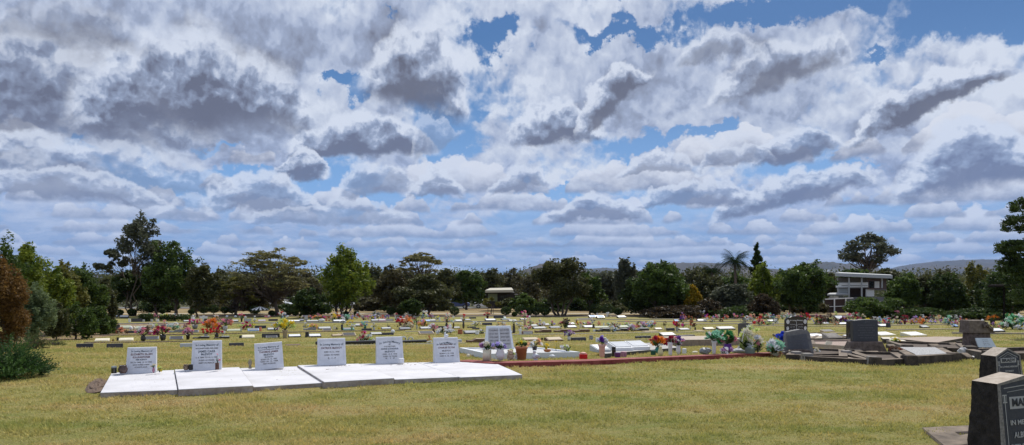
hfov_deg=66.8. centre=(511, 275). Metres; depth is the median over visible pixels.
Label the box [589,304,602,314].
clipped shrub
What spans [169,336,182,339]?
memorial plaque
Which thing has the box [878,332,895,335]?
memorial plaque
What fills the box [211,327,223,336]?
flower bouquet
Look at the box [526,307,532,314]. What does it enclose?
clipped shrub
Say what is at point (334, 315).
flower bouquet
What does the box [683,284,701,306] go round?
tree
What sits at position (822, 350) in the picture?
kerbed grave
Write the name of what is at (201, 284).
tree
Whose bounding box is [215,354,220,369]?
flower bouquet
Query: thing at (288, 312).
clipped shrub
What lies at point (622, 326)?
memorial plaque
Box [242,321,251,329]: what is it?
flower bouquet
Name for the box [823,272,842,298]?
tree
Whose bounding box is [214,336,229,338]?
memorial plaque
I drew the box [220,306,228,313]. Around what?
clipped shrub
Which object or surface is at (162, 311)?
clipped shrub
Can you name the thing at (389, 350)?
headstone
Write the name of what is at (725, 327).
memorial plaque
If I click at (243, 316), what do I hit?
flower bouquet
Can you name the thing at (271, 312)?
clipped shrub
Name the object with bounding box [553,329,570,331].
memorial plaque
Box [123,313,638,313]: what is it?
path
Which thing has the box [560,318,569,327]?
flower bouquet
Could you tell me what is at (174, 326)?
flower bouquet
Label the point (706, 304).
bush
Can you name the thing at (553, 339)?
memorial plaque
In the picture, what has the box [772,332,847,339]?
kerbed grave
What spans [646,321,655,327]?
flower bouquet
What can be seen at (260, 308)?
striped umbrella
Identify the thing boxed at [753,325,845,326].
concrete strip
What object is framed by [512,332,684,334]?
concrete strip
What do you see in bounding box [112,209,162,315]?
tree
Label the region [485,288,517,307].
cream roofed house
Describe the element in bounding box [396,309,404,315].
clipped shrub
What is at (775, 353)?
flower bouquet
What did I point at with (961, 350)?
white rock
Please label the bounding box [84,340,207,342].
concrete strip
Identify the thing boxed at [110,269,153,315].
tree
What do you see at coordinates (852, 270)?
tree
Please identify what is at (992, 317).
flower bouquet
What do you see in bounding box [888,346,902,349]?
flower bouquet
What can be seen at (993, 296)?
tree
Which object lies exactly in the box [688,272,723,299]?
tree
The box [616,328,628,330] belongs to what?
memorial plaque
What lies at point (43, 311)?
silver shrub
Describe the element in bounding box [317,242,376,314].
tree
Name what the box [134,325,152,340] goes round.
flower bouquet
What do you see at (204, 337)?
memorial plaque
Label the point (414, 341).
granite kerb
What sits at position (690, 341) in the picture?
concrete grave
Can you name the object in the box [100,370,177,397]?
grave slab
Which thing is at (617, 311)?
clipped shrub
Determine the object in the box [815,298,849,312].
framed screen
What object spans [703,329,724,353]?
flower bouquet
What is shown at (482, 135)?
sky
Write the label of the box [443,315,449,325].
flower bouquet
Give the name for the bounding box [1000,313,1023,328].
flower bouquet
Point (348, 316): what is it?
flower bouquet
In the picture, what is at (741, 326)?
headstone
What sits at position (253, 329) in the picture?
memorial plaque
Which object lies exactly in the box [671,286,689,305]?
tree
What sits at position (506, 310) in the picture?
clipped shrub
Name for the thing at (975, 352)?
kerbed grave
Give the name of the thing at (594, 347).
memorial plaque
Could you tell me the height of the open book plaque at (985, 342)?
0.572 m
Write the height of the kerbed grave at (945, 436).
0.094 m
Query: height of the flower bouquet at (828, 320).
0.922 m
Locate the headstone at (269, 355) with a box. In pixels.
[254,341,283,369]
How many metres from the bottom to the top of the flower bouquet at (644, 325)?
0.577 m
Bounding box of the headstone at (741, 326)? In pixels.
[738,323,749,335]
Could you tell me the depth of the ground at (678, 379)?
9.93 m
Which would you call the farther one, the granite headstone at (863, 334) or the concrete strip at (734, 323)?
the concrete strip at (734, 323)
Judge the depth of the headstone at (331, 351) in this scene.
13.24 m
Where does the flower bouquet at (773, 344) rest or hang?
on the red kerb at (548, 363)
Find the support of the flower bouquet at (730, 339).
on the red kerb at (548, 363)
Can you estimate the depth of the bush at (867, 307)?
70.77 m
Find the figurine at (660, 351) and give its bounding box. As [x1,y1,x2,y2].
[658,346,662,355]
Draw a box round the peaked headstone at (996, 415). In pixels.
[967,372,1023,444]
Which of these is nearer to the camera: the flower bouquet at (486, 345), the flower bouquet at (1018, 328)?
the flower bouquet at (486, 345)
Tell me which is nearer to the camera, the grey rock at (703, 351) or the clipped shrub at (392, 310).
the grey rock at (703, 351)
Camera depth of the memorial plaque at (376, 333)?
43.58 m
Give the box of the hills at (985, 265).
[906,262,1002,275]
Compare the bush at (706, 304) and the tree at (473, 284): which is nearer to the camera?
the bush at (706, 304)
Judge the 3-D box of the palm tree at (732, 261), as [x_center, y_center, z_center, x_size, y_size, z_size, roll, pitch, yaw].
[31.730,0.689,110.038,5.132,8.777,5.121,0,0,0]
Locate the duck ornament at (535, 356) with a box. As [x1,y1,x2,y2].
[532,350,539,359]
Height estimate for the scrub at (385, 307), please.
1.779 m
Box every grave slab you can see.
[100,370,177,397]
[175,367,252,395]
[240,366,321,390]
[298,364,393,387]
[361,362,457,383]
[418,362,521,381]
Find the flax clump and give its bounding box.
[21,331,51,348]
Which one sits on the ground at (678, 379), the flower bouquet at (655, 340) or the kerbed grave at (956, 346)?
the kerbed grave at (956, 346)
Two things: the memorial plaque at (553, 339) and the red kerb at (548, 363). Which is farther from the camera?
the memorial plaque at (553, 339)
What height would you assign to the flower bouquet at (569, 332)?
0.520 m
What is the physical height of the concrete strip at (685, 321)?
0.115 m
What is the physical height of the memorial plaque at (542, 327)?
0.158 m
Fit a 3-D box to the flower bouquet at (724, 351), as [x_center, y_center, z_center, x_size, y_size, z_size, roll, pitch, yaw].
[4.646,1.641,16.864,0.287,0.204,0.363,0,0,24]
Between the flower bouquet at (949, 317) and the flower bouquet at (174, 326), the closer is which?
the flower bouquet at (174, 326)
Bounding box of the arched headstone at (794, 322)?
[784,316,806,330]
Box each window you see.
[869,281,873,287]
[874,281,878,287]
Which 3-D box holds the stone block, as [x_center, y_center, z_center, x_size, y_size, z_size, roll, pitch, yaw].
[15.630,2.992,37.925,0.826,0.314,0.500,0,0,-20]
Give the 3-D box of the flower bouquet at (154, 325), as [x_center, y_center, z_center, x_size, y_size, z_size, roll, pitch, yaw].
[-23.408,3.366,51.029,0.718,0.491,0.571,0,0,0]
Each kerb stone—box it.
[927,344,939,346]
[961,353,974,359]
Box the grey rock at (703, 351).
[699,347,711,354]
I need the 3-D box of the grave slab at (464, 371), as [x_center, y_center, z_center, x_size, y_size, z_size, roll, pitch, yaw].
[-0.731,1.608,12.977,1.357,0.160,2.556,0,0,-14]
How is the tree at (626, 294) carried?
on the mulch bed at (393, 315)
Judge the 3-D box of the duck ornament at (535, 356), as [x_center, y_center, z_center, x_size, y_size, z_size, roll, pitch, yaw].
[0.439,1.484,14.439,0.140,0.184,0.110,0,0,-20]
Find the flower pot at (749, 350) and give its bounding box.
[745,347,754,353]
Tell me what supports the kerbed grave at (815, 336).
on the ground at (678, 379)
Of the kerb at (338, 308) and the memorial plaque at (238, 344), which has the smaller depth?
the memorial plaque at (238, 344)
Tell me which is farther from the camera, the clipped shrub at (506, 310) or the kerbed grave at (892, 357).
the clipped shrub at (506, 310)
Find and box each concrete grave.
[662,336,741,346]
[881,337,904,340]
[897,336,961,342]
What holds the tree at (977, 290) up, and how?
on the ground at (678, 379)
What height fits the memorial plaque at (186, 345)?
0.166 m
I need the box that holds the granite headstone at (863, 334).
[844,319,886,351]
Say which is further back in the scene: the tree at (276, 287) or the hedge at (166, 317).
the tree at (276, 287)
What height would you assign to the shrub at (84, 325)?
1.975 m
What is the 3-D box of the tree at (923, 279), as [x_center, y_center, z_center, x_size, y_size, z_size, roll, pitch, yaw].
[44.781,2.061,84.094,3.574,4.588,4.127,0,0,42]
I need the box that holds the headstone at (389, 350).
[376,336,403,363]
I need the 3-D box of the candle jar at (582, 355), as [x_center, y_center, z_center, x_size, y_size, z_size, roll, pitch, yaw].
[1.355,1.525,14.806,0.152,0.126,0.153,0,0,0]
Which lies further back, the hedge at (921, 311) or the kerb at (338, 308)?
the kerb at (338, 308)
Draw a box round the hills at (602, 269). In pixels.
[587,268,638,274]
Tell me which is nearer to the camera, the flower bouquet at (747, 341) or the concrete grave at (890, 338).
the flower bouquet at (747, 341)
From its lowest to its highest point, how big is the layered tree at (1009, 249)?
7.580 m
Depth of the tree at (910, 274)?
122.00 m
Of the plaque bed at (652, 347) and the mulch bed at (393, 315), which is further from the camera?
the mulch bed at (393, 315)
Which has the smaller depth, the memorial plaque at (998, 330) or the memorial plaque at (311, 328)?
the memorial plaque at (998, 330)
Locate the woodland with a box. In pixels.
[37,263,997,305]
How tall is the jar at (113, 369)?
0.109 m
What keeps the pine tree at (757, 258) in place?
on the ground at (678, 379)
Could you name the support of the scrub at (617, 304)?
on the ground at (678, 379)
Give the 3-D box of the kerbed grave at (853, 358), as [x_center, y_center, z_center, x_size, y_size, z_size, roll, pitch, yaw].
[6.463,1.686,15.857,1.390,0.362,2.930,0,0,14]
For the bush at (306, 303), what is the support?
on the ground at (678, 379)
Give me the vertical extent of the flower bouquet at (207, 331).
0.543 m
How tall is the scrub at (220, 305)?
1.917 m
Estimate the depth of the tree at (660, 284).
76.16 m
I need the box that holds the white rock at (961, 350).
[957,347,965,352]
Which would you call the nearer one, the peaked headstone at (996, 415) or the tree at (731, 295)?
the peaked headstone at (996, 415)
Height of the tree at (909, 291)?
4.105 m
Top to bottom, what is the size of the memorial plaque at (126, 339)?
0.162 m
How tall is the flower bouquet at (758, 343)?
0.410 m
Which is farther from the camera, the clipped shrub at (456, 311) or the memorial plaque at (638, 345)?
the clipped shrub at (456, 311)
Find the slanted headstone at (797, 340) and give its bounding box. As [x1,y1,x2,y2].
[782,329,813,356]
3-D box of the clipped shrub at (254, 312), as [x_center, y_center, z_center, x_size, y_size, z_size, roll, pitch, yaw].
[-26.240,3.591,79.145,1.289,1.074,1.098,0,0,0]
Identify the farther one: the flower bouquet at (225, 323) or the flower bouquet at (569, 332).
the flower bouquet at (225, 323)
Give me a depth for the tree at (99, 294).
47.53 m
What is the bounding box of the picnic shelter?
[988,284,1018,321]
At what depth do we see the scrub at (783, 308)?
91.83 m
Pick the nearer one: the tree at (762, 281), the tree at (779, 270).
the tree at (762, 281)
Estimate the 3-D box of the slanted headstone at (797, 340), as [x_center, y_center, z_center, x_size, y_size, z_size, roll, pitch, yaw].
[6.485,1.560,17.609,0.814,0.662,0.350,0,0,-6]
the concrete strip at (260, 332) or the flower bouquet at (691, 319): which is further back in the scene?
the flower bouquet at (691, 319)
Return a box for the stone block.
[822,333,840,337]
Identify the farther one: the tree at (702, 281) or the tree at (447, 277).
the tree at (447, 277)
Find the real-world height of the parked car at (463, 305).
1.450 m
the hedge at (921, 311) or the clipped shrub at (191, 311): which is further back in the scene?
the clipped shrub at (191, 311)
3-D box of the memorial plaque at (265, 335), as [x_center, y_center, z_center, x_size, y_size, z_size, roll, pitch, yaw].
[-12.445,3.126,40.092,0.878,0.238,0.159,0,0,-20]
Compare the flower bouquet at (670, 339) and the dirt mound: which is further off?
the flower bouquet at (670, 339)
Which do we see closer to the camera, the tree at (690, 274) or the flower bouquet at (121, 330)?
the flower bouquet at (121, 330)
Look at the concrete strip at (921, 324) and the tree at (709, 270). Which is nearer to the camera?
the concrete strip at (921, 324)
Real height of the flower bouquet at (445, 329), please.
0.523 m
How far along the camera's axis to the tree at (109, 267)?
76.58 m
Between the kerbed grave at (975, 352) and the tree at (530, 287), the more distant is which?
the tree at (530, 287)
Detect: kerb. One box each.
[119,307,550,308]
[345,340,375,344]
[402,339,426,342]
[460,352,779,366]
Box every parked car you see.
[450,299,469,308]
[473,302,496,308]
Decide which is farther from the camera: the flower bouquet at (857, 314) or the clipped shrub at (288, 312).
the clipped shrub at (288, 312)
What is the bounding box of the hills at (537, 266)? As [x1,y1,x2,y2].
[518,262,589,277]
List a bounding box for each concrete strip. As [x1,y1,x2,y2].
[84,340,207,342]
[100,330,404,335]
[119,321,522,323]
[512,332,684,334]
[574,318,742,319]
[618,321,751,321]
[680,323,821,323]
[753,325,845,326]
[886,328,958,329]
[891,324,959,325]
[952,332,1023,334]
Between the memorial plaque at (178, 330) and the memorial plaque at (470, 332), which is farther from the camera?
the memorial plaque at (178, 330)
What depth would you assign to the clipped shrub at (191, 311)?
80.72 m
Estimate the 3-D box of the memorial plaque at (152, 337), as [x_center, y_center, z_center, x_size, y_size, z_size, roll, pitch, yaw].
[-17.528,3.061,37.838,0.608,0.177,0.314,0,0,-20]
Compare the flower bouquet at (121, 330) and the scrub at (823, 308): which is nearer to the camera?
the flower bouquet at (121, 330)
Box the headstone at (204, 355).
[191,340,221,369]
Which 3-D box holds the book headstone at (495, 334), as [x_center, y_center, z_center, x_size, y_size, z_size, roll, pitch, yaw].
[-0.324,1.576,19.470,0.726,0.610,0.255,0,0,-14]
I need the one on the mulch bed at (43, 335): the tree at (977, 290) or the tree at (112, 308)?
the tree at (112, 308)
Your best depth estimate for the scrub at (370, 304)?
98.58 m
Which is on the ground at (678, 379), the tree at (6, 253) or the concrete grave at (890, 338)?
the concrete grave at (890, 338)
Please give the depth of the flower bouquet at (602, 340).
15.25 m
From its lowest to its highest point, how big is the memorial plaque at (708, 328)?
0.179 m
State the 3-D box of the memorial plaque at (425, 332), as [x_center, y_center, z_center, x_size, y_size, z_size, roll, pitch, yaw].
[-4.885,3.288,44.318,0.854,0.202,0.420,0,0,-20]
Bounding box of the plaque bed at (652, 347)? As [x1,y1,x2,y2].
[605,343,675,357]
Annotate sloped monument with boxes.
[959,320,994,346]
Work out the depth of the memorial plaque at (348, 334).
41.77 m
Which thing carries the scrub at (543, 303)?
on the ground at (678, 379)
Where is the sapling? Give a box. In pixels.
[482,296,500,313]
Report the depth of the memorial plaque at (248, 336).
39.58 m
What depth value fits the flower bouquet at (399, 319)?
57.73 m
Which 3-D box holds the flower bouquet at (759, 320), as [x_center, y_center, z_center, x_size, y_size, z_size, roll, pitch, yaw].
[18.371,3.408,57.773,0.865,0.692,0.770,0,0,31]
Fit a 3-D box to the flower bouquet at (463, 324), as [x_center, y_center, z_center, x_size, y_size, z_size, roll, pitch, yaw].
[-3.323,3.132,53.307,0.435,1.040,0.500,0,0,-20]
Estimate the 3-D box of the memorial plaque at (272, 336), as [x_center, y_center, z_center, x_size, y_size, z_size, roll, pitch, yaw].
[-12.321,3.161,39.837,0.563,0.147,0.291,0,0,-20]
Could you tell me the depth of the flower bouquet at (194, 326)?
52.44 m
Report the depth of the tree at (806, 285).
77.29 m
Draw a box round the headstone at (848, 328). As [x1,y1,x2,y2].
[846,320,849,338]
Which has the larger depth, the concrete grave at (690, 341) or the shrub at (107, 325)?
the shrub at (107, 325)
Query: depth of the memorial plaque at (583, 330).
47.58 m
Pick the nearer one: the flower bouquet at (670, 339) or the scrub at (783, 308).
the flower bouquet at (670, 339)
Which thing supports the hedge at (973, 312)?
on the ground at (678, 379)
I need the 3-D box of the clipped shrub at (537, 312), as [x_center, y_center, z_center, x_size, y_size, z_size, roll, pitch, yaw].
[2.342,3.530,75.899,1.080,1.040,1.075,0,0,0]
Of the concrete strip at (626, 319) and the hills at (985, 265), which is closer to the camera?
the concrete strip at (626, 319)
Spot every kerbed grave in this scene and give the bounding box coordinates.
[459,347,579,359]
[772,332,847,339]
[786,348,847,359]
[791,350,869,364]
[811,335,845,339]
[811,339,849,348]
[845,349,903,365]
[882,339,976,351]
[888,346,962,365]
[922,425,968,444]
[963,346,1023,360]
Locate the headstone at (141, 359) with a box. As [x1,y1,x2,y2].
[125,347,156,373]
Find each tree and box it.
[0,231,33,288]
[14,241,49,340]
[36,257,77,334]
[58,259,91,334]
[72,262,110,318]
[92,248,130,315]
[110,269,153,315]
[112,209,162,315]
[134,270,169,314]
[140,239,204,313]
[181,262,221,316]
[214,268,239,303]
[217,276,259,314]
[226,247,311,315]
[229,277,285,313]
[284,271,327,303]
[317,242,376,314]
[361,262,383,297]
[370,263,409,312]
[390,272,458,315]
[395,252,442,312]
[403,268,420,287]
[436,268,462,304]
[451,270,488,309]
[474,268,505,306]
[494,267,524,293]
[511,270,549,299]
[531,257,593,315]
[575,269,608,314]
[594,270,620,301]
[611,257,638,311]
[620,277,653,314]
[631,259,691,306]
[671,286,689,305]
[681,266,716,287]
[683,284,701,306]
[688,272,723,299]
[700,262,726,276]
[708,283,755,306]
[719,249,751,283]
[719,269,751,291]
[747,261,781,300]
[748,241,762,274]
[771,268,784,299]
[772,259,838,314]
[775,269,797,313]
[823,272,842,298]
[836,268,868,277]
[837,232,902,296]
[868,267,907,296]
[881,271,916,296]
[884,276,927,308]
[914,273,935,307]
[926,271,974,310]
[933,268,964,287]
[963,260,990,302]
[968,279,1019,313]
[981,265,1023,314]
[993,196,1023,304]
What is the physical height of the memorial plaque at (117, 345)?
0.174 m
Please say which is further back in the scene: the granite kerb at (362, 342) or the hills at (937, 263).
the hills at (937, 263)
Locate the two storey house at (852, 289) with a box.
[827,272,892,302]
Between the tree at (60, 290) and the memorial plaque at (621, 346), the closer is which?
the memorial plaque at (621, 346)
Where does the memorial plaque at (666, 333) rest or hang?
on the ground at (678, 379)
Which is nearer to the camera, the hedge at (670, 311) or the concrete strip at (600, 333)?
the concrete strip at (600, 333)
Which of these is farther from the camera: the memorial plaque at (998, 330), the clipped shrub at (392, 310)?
the clipped shrub at (392, 310)
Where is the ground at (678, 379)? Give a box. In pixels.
[0,298,1023,444]
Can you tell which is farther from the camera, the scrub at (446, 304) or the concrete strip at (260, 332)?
the scrub at (446, 304)
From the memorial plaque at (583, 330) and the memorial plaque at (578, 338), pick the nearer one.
the memorial plaque at (578, 338)
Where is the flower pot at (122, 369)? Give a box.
[118,365,127,373]
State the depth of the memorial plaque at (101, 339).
35.45 m
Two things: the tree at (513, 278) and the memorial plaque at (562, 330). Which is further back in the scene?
the tree at (513, 278)
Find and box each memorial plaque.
[76,343,93,347]
[95,338,109,341]
[106,343,122,347]
[119,338,133,340]
[120,325,130,328]
[131,318,141,321]
[145,336,158,339]
[169,329,183,332]
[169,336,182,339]
[180,343,191,347]
[193,336,209,338]
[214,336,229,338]
[229,343,243,346]
[242,335,254,337]
[248,328,258,330]
[262,333,279,337]
[266,335,277,337]
[288,334,300,337]
[303,327,315,329]
[309,334,321,337]
[342,332,355,336]
[370,332,381,334]
[399,327,410,329]
[418,331,434,334]
[463,330,475,333]
[466,338,484,342]
[522,331,532,333]
[522,337,537,340]
[532,326,546,328]
[534,329,551,332]
[545,337,562,340]
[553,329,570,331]
[571,337,585,340]
[572,329,589,331]
[582,325,591,327]
[590,344,610,352]
[596,315,604,318]
[596,328,610,331]
[607,341,632,350]
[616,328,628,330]
[617,325,628,327]
[624,340,649,349]
[633,328,648,330]
[635,336,650,337]
[659,332,675,335]
[702,327,715,329]
[716,326,735,329]
[820,329,834,331]
[834,315,844,320]
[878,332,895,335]
[900,332,926,336]
[994,328,1005,331]
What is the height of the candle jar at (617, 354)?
0.094 m
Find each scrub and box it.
[136,299,179,311]
[187,298,230,311]
[231,302,269,310]
[278,297,324,311]
[352,296,383,310]
[380,301,405,310]
[424,299,454,310]
[534,296,569,311]
[565,297,588,310]
[595,299,627,312]
[617,293,635,311]
[775,298,788,311]
[788,303,829,312]
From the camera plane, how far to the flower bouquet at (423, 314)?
71.46 m
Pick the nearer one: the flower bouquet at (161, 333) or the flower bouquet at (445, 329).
the flower bouquet at (161, 333)
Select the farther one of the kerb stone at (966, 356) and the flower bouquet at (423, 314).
the flower bouquet at (423, 314)
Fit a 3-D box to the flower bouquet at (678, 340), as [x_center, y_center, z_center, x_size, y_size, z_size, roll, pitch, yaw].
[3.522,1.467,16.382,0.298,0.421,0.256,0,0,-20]
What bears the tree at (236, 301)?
on the mulch bed at (393, 315)
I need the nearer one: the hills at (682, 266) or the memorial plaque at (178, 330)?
the memorial plaque at (178, 330)
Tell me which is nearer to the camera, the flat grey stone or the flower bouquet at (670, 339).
the flower bouquet at (670, 339)
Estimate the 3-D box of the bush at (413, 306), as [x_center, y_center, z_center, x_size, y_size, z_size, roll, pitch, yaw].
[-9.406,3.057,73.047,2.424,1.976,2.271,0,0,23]
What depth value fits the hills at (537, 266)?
3409.86 m
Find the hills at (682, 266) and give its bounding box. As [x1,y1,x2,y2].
[640,262,778,280]
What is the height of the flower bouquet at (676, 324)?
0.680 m
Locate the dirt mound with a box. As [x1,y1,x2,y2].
[85,378,106,392]
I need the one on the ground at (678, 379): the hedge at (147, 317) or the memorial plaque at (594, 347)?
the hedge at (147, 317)
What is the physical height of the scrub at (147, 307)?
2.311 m
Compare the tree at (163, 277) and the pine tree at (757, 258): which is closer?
the tree at (163, 277)
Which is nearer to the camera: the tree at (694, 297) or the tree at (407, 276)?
the tree at (694, 297)
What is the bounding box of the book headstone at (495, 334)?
[484,326,513,348]
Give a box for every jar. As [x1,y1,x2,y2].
[111,366,116,373]
[579,352,586,358]
[614,352,620,356]
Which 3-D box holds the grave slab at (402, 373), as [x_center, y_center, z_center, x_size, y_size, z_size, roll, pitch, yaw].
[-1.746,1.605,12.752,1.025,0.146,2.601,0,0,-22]
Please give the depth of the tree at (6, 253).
32.97 m
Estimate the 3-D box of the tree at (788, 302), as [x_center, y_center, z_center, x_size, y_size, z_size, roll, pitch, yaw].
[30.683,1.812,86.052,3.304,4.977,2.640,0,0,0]
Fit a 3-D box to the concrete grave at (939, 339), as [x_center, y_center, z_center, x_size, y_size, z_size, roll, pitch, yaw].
[18.241,2.910,34.790,2.671,0.556,9.137,0,0,38]
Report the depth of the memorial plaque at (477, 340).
34.32 m
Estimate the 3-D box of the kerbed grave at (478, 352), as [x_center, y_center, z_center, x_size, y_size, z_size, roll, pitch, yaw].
[0.048,1.840,18.185,2.156,0.473,4.200,0,0,-14]
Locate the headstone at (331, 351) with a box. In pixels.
[317,338,345,365]
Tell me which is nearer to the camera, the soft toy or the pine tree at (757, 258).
the soft toy
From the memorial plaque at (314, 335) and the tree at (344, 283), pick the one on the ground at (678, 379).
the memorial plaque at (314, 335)
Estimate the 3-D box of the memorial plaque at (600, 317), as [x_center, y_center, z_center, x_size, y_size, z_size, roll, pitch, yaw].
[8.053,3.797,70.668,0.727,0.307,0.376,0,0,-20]
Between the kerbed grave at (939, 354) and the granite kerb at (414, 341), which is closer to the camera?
the kerbed grave at (939, 354)
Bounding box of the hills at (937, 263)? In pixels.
[890,259,1007,271]
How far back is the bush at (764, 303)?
71.66 m
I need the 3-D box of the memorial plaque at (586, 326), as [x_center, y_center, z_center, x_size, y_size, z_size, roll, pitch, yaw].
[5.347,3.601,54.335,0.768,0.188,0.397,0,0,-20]
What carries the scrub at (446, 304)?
on the ground at (678, 379)
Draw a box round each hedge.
[138,313,155,321]
[157,313,191,320]
[636,305,704,318]
[708,305,762,317]
[885,307,953,319]
[948,306,1007,320]
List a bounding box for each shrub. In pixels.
[12,281,58,341]
[41,300,72,340]
[45,337,65,345]
[54,301,100,339]
[84,305,118,334]
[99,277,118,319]
[116,309,123,315]
[127,308,136,315]
[159,308,165,313]
[188,309,194,313]
[198,307,208,312]
[208,304,218,313]
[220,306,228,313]
[248,306,259,314]
[268,310,275,315]
[285,309,291,315]
[386,307,395,314]
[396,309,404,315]
[449,307,458,315]
[494,297,515,308]
[500,306,510,314]
[508,292,536,311]
[514,305,526,314]
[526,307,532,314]
[532,307,540,314]
[540,308,549,315]
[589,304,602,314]
[602,303,614,313]
[613,308,622,314]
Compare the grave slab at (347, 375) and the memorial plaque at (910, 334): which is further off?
the memorial plaque at (910, 334)
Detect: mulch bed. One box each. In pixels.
[0,322,195,342]
[129,314,888,316]
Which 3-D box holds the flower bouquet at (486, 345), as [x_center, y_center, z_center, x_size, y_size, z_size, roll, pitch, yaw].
[-0.454,1.383,14.307,0.318,0.377,0.288,0,0,13]
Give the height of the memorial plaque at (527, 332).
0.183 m
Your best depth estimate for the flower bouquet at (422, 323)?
54.83 m
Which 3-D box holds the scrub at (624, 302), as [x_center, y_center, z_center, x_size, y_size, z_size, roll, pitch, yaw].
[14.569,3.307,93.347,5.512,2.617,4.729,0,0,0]
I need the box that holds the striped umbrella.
[251,306,268,309]
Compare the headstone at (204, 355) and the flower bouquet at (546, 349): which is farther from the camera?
the flower bouquet at (546, 349)
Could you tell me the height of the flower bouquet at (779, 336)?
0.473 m
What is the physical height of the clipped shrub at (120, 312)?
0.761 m
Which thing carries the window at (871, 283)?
in the two storey house at (852, 289)
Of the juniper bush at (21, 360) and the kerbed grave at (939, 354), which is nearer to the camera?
the juniper bush at (21, 360)
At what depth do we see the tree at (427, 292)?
77.16 m
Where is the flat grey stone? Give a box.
[733,348,744,352]
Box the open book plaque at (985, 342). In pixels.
[975,338,995,347]
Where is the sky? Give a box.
[0,0,1023,275]
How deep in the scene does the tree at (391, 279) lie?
89.32 m
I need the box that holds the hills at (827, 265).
[787,262,880,273]
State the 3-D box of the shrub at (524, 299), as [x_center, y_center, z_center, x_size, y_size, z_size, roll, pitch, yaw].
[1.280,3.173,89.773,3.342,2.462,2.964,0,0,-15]
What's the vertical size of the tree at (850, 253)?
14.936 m
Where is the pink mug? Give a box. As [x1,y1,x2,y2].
[621,351,626,356]
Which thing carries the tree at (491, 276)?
on the ground at (678, 379)
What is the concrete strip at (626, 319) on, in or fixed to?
on the ground at (678, 379)
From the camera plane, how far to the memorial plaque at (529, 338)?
36.59 m
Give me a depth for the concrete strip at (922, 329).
50.96 m
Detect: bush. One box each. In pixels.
[0,255,33,349]
[0,330,61,379]
[290,287,330,317]
[397,297,424,316]
[695,298,724,316]
[747,293,780,317]
[842,296,906,318]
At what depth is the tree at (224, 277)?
110.98 m
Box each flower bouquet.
[115,326,128,333]
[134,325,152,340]
[150,323,160,328]
[152,325,171,340]
[166,322,182,329]
[182,326,194,339]
[187,318,203,328]
[200,328,211,335]
[201,317,221,329]
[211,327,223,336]
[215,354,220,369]
[218,318,233,330]
[238,313,245,321]
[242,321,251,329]
[273,318,296,337]
[328,313,339,319]
[339,317,346,329]
[341,314,350,320]
[356,331,369,340]
[395,316,403,323]
[397,322,414,327]
[402,315,412,324]
[417,318,429,326]
[420,310,427,317]
[428,324,438,332]
[435,326,454,333]
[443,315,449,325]
[460,313,464,327]
[479,340,495,360]
[491,341,506,360]
[521,310,528,325]
[526,338,543,349]
[544,343,550,351]
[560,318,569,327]
[560,344,570,351]
[564,330,574,340]
[598,335,608,356]
[627,324,636,330]
[639,321,647,327]
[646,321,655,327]
[649,335,667,353]
[666,335,674,354]
[672,321,683,330]
[674,335,684,354]
[684,316,697,322]
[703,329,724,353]
[716,329,737,352]
[720,347,733,353]
[737,325,763,350]
[753,317,764,324]
[754,335,764,352]
[757,313,770,318]
[762,320,773,324]
[765,338,785,353]
[765,349,783,356]
[776,330,784,341]
[813,314,827,324]
[821,313,835,322]
[851,312,861,319]
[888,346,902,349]
[901,315,909,323]
[943,315,955,322]
[986,314,999,324]
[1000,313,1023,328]
[1013,325,1023,329]
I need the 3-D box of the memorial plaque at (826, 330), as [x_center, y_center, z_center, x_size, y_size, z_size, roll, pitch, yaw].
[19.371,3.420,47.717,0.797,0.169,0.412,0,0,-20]
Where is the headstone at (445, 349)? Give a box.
[433,337,459,362]
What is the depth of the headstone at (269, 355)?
12.87 m
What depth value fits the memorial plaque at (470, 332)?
44.87 m
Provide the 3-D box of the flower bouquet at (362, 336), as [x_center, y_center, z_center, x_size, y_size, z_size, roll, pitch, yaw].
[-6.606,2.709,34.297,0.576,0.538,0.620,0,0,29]
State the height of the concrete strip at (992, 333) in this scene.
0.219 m
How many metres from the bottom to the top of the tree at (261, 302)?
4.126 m
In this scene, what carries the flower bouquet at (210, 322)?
on the ground at (678, 379)
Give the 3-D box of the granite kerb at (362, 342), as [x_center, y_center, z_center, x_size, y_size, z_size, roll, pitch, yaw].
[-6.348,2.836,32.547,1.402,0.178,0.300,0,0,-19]
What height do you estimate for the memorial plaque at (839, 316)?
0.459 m
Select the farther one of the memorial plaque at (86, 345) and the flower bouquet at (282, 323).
the flower bouquet at (282, 323)
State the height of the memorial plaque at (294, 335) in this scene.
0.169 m
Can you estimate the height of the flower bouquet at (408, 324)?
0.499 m
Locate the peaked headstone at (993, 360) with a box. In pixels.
[979,347,1022,377]
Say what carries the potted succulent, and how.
on the red kerb at (548, 363)
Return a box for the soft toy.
[507,350,514,359]
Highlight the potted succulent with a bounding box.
[515,338,527,359]
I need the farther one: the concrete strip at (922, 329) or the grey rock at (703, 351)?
the concrete strip at (922, 329)
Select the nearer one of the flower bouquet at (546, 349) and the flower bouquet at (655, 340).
the flower bouquet at (546, 349)
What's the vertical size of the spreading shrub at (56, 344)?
0.407 m
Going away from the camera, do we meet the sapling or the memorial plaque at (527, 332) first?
the memorial plaque at (527, 332)
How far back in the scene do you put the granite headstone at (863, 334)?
19.59 m
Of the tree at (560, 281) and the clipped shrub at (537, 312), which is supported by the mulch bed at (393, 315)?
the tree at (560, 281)
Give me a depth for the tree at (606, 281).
98.55 m

